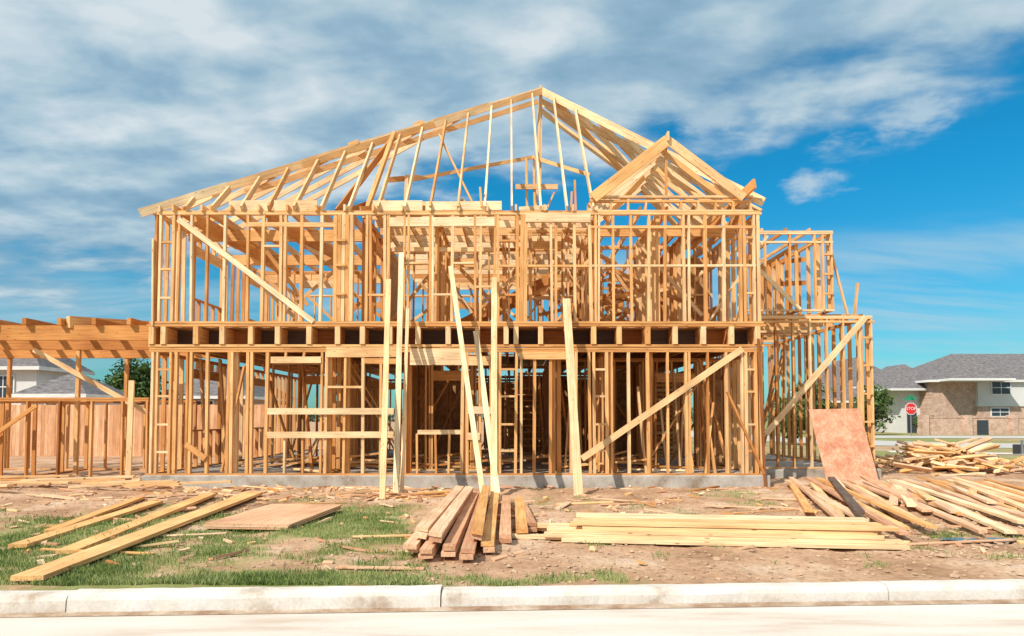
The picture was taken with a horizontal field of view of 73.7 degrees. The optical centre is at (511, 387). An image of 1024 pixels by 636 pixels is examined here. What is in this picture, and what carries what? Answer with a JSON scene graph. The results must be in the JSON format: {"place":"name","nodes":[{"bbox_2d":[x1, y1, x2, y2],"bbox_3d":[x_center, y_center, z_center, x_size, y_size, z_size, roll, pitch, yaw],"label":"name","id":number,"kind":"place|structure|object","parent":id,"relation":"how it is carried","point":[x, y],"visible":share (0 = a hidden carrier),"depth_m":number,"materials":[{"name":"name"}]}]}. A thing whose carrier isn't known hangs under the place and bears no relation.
{"place":"outdoors","nodes":[
{"label":"outdoors","id":0,"kind":"place"},
{"bbox_2d":[0,418,1023,589],"bbox_3d":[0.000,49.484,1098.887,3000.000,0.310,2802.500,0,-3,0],"label":"ground","id":1,"kind":"structure","parent":0,"point":[675,566],"depth_m":7.86,"materials":[{"name":"brown soil"}]},
{"bbox_2d":[0,370,68,404],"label":"walls","id":2,"kind":"structure","parent":1,"relation":"on","point":[25,379],"depth_m":42.08,"materials":[{"name":"white paint"}]},
{"bbox_2d":[0,375,52,396],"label":"windows","id":3,"kind":"structure","parent":2,"relation":"attached to","point":[3,380],"depth_m":41.96,"materials":[{"name":"white paint"}]},
{"bbox_2d":[0,358,94,374],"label":"roof","id":4,"kind":"structure","parent":2,"relation":"on","point":[31,364],"depth_m":42.20,"materials":[{"name":"grey"}]},
{"bbox_2d":[11,373,123,404],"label":"roof","id":5,"kind":"structure","parent":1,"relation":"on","point":[63,386],"depth_m":37.28,"materials":[{"name":"white paint"}]},
{"bbox_2d":[8,501,162,547],"bbox_3d":[-5.800,1.857,9.628,0.200,0.076,3.821,0,-3,-6],"label":"wooden plank","id":6,"kind":"object","parent":1,"relation":"on","point":[84,524],"visible":0.86,"depth_m":9.02,"materials":[{"name":"brown wood"}]},
{"bbox_2d":[43,496,144,532],"bbox_3d":[-6.251,1.890,10.427,0.159,0.075,3.472,1,-3,-12],"label":"wooden plank","id":7,"kind":"object","parent":1,"relation":"on","point":[109,509],"visible":0.79,"depth_m":10.21,"materials":[{"name":"brown wood"}]},
{"bbox_2d":[0,397,197,480],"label":"stud wall","id":8,"kind":"structure","parent":1,"relation":"on","point":[62,450],"depth_m":16.20,"materials":[{"name":"brown wood"}]},
{"bbox_2d":[96,369,130,388],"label":"pine tree","id":9,"kind":"object","parent":1,"relation":"on","point":[108,379],"depth_m":49.26,"materials":[{"name":"green plant"}]},
{"bbox_2d":[125,380,134,479],"bbox_3d":[-8.353,0.992,14.922,0.149,2.323,0.144,0,-3,0],"label":"leaning board","id":10,"kind":"object","parent":1,"relation":"on","point":[130,423],"visible":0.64,"depth_m":14.91,"materials":[{"name":"brown wood"}]},
{"bbox_2d":[55,493,215,553],"bbox_3d":[-5.177,1.862,9.928,0.221,0.111,5.043,0,-3,-7],"label":"wooden plank","id":11,"kind":"object","parent":1,"relation":"on","point":[84,544],"visible":0.86,"depth_m":9.07,"materials":[{"name":"brown wood"}]},
{"bbox_2d":[10,492,262,580],"bbox_3d":[-4.525,1.815,9.340,0.280,0.074,6.596,0,-3,-4],"label":"wooden plank","id":12,"kind":"object","parent":1,"relation":"on","point":[45,571],"visible":1,"depth_m":7.62,"materials":[{"name":"brown wood"}]},
{"bbox_2d":[104,358,168,404],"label":"tree","id":13,"kind":"object","parent":1,"relation":"on","point":[140,375],"visible":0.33,"depth_m":47.65,"materials":[{"name":"green plant"}]},
{"bbox_2d":[4,404,292,455],"bbox_3d":[-21.361,1.664,26.982,25.415,2.030,0.085,0,-3,0],"label":"wood fence","id":14,"kind":"object","parent":1,"relation":"on","point":[47,417],"visible":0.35,"depth_m":26.94,"materials":[{"name":"brown wood"}]},
{"bbox_2d":[166,399,285,405],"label":"walls","id":15,"kind":"structure","parent":1,"relation":"on","point":[258,402],"depth_m":50.85,"materials":[{"name":"white paint"}]},
{"bbox_2d":[197,400,213,404],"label":"windows","id":16,"kind":"structure","parent":15,"relation":"attached to","point":[211,402],"depth_m":49.91,"materials":[{"name":"glass"}]},
{"bbox_2d":[160,368,296,401],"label":"roof","id":17,"kind":"structure","parent":15,"relation":"on","point":[259,392],"depth_m":50.79,"materials":[{"name":"grey"}]},
{"bbox_2d":[203,504,341,529],"bbox_3d":[-3.360,1.840,9.854,1.168,0.082,1.962,0,-3,6],"label":"plywood stack","id":18,"kind":"object","parent":1,"relation":"on","point":[272,516],"visible":0.98,"depth_m":9.52,"materials":[{"name":"brown wood"}]},
{"bbox_2d":[379,279,390,499],"bbox_3d":[-2.534,-0.178,13.709,0.117,4.582,2.665,0,-3,-9],"label":"leaning board","id":19,"kind":"object","parent":1,"relation":"on","point":[383,461],"visible":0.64,"depth_m":13.49,"materials":[{"name":"brown wood"}]},
{"bbox_2d":[393,252,403,495],"bbox_3d":[-2.323,-0.465,14.021,0.115,5.171,2.050,0,-3,-7],"label":"leaning board","id":20,"kind":"object","parent":1,"relation":"on","point":[396,469],"visible":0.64,"depth_m":13.90,"materials":[{"name":"brown wood"}]},
{"bbox_2d":[400,308,409,492],"bbox_3d":[-2.210,0.165,14.097,0.075,3.922,1.838,0,-3,-6],"label":"leaning board","id":21,"kind":"object","parent":1,"relation":"on","point":[404,405],"visible":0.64,"depth_m":14.00,"materials":[{"name":"brown wood"}]},
{"bbox_2d":[0,85,881,487],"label":"wooden house frame","id":22,"kind":"object","parent":1,"relation":"on","point":[634,389],"visible":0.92,"depth_m":16.04,"materials":[{"name":"wood"}]},
{"bbox_2d":[448,265,483,492],"bbox_3d":[-0.930,-0.328,13.669,0.110,4.890,2.883,1,-3,-18],"label":"leaning board","id":23,"kind":"object","parent":1,"relation":"on","point":[468,391],"visible":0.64,"depth_m":13.51,"materials":[{"name":"brown wood"}]},
{"bbox_2d":[403,485,536,559],"bbox_3d":[-0.416,1.742,9.628,1.468,0.254,5.413,0,-3,0],"label":"lumber stack","id":24,"kind":"object","parent":1,"relation":"on","point":[454,509],"visible":0.99,"depth_m":8.28,"materials":[{"name":"brown wood"}]},
{"bbox_2d":[473,331,500,499],"bbox_3d":[-0.518,0.393,13.586,0.118,3.446,2.891,1,-3,-11],"label":"leaning board","id":25,"kind":"object","parent":1,"relation":"on","point":[496,486],"visible":0.64,"depth_m":13.68,"materials":[{"name":"brown wood"}]},
{"bbox_2d":[491,277,496,491],"bbox_3d":[-0.358,-0.205,13.661,0.122,4.624,2.722,0,-3,-1],"label":"leaning board","id":26,"kind":"object","parent":1,"relation":"on","point":[493,376],"visible":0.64,"depth_m":13.61,"materials":[{"name":"brown wood"}]},
{"bbox_2d":[0,579,1023,612],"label":"kerb","id":27,"kind":"structure","parent":1,"relation":"on","point":[198,599],"depth_m":5.79,"materials":[{"name":"concrete"}]},
{"bbox_2d":[0,486,1023,585],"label":"grass","id":28,"kind":"structure","parent":1,"relation":"on","point":[111,576],"depth_m":7.10,"materials":[{"name":"green plant"}]},
{"bbox_2d":[0,483,1023,582],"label":"dirt clods","id":29,"kind":"object","parent":1,"relation":"on","point":[941,554],"visible":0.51,"depth_m":7.38,"materials":[{"name":"soil"}]},
{"bbox_2d":[0,474,1023,570],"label":"wood debris","id":30,"kind":"object","parent":1,"relation":"on","point":[104,481],"visible":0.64,"depth_m":12.16,"materials":[{"name":"brown wood"}]},
{"bbox_2d":[296,407,768,421],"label":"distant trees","id":31,"kind":"object","parent":1,"relation":"on","point":[312,417],"depth_m":256.31,"materials":[{"name":"green plant"}]},
{"bbox_2d":[563,298,582,495],"bbox_3d":[1.236,0.052,14.049,0.171,4.141,1.927,0,-3,-2],"label":"leaning board","id":32,"kind":"object","parent":1,"relation":"on","point":[574,433],"visible":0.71,"depth_m":13.93,"materials":[{"name":"brown wood"}]},
{"bbox_2d":[512,512,909,549],"bbox_3d":[2.197,1.717,8.387,4.523,0.244,1.238,0,-3,7],"label":"lumber stack","id":33,"kind":"object","parent":1,"relation":"on","point":[768,531],"visible":0.95,"depth_m":7.89,"materials":[{"name":"brown wood"}]},
{"bbox_2d":[767,396,804,444],"bbox_3d":[15.565,1.731,37.811,2.684,2.948,2.829,0,-3,0],"label":"young tree","id":34,"kind":"object","parent":1,"relation":"on","point":[797,415],"visible":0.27,"depth_m":37.51,"materials":[{"name":"green plant"}]},
{"bbox_2d":[796,380,837,430],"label":"young tree","id":35,"kind":"object","parent":1,"relation":"on","point":[816,398],"visible":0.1,"depth_m":63.21,"materials":[{"name":"green plant"}]},
{"bbox_2d":[802,392,866,431],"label":"walls","id":36,"kind":"structure","parent":1,"relation":"on","point":[839,405],"depth_m":71.99,"materials":[{"name":"brown paint"}]},
{"bbox_2d":[790,357,880,402],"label":"roof","id":37,"kind":"structure","parent":36,"relation":"on","point":[854,375],"depth_m":76.69,"materials":[{"name":"grey"}]},
{"bbox_2d":[809,408,877,479],"bbox_3d":[8.015,1.348,16.542,1.330,1.720,0.694,0,-3,0],"label":"osb panel","id":38,"kind":"object","parent":1,"relation":"on","point":[843,444],"visible":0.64,"depth_m":16.53,"materials":[{"name":"brown wood"}]},
{"bbox_2d":[853,384,900,432],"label":"young tree","id":39,"kind":"object","parent":1,"relation":"on","point":[880,398],"visible":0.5,"depth_m":59.55,"materials":[{"name":"green plant"}]},
{"bbox_2d":[784,475,1023,535],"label":"scattered lumber pile","id":40,"kind":"object","parent":1,"relation":"on","point":[912,493],"visible":0.98,"depth_m":11.20,"materials":[{"name":"brown wood"}]},
{"bbox_2d":[904,395,916,435],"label":"stop sign","id":41,"kind":"object","parent":1,"relation":"on","point":[910,408],"visible":0.99,"depth_m":55.95,"materials":[{"name":"metal"}]},
{"bbox_2d":[912,414,933,430],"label":"shrub","id":42,"kind":"object","parent":1,"relation":"on","point":[915,422],"visible":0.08,"depth_m":64.03,"materials":[{"name":"green plant"}]},
{"bbox_2d":[875,382,1023,432],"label":"walls","id":43,"kind":"structure","parent":1,"relation":"on","point":[952,399],"depth_m":66.02,"materials":[{"name":"beige brick"}]},
{"bbox_2d":[855,354,1023,391],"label":"roof","id":44,"kind":"structure","parent":43,"relation":"on","point":[979,368],"depth_m":67.54,"materials":[{"name":"grey"}]},
{"bbox_2d":[907,382,1010,432],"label":"windows","id":45,"kind":"structure","parent":43,"relation":"attached to","point":[1000,388],"depth_m":65.57,"materials":[{"name":"glass"}]},
{"bbox_2d":[875,436,1023,482],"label":"scrap wood pile","id":46,"kind":"object","parent":1,"relation":"on","point":[923,456],"visible":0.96,"depth_m":18.56,"materials":[{"name":"brown wood"}]},
{"bbox_2d":[917,415,1023,434],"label":"brick wall","id":47,"kind":"structure","parent":1,"relation":"on","point":[971,425],"depth_m":59.90,"materials":[{"name":"beige brick"}]},
{"bbox_2d":[939,538,1015,541],"bbox_3d":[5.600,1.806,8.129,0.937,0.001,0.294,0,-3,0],"label":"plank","id":48,"kind":"object","parent":1,"relation":"on","point":[960,539],"visible":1,"depth_m":8.21,"materials":[{"name":"wood"}]},
{"bbox_2d":[1012,440,1023,454],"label":"silt fence","id":49,"kind":"object","parent":1,"relation":"on","point":[1018,448],"visible":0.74,"depth_m":27.91,"materials":[{"name":"black fabric"}]},
{"bbox_2d":[0,603,1023,635],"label":"street","id":50,"kind":"structure","parent":0,"point":[1003,619],"depth_m":5.32,"materials":[{"name":"concrete"}]},
{"bbox_2d":[0,599,1023,617],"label":"gutter","id":51,"kind":"object","parent":50,"relation":"on","point":[572,607],"visible":1,"depth_m":5.72,"materials":[{"name":"concrete"}]},
{"bbox_2d":[0,0,1023,417],"label":"sky","id":52,"kind":"structure","parent":0,"point":[892,128],"materials":[{"name":"blue"}]},
{"bbox_2d":[691,431,1023,447],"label":"road","id":53,"kind":"structure","parent":0,"point":[893,443],"depth_m":39.56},
{"bbox_2d":[875,436,1023,437],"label":"road","id":54,"kind":"structure","parent":0,"point":[948,436],"depth_m":54.26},
{"bbox_2d":[888,451,1023,454],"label":"sidewalk","id":55,"kind":"structure","parent":0,"point":[975,452],"depth_m":29.13,"materials":[{"name":"concrete"}]}
]}

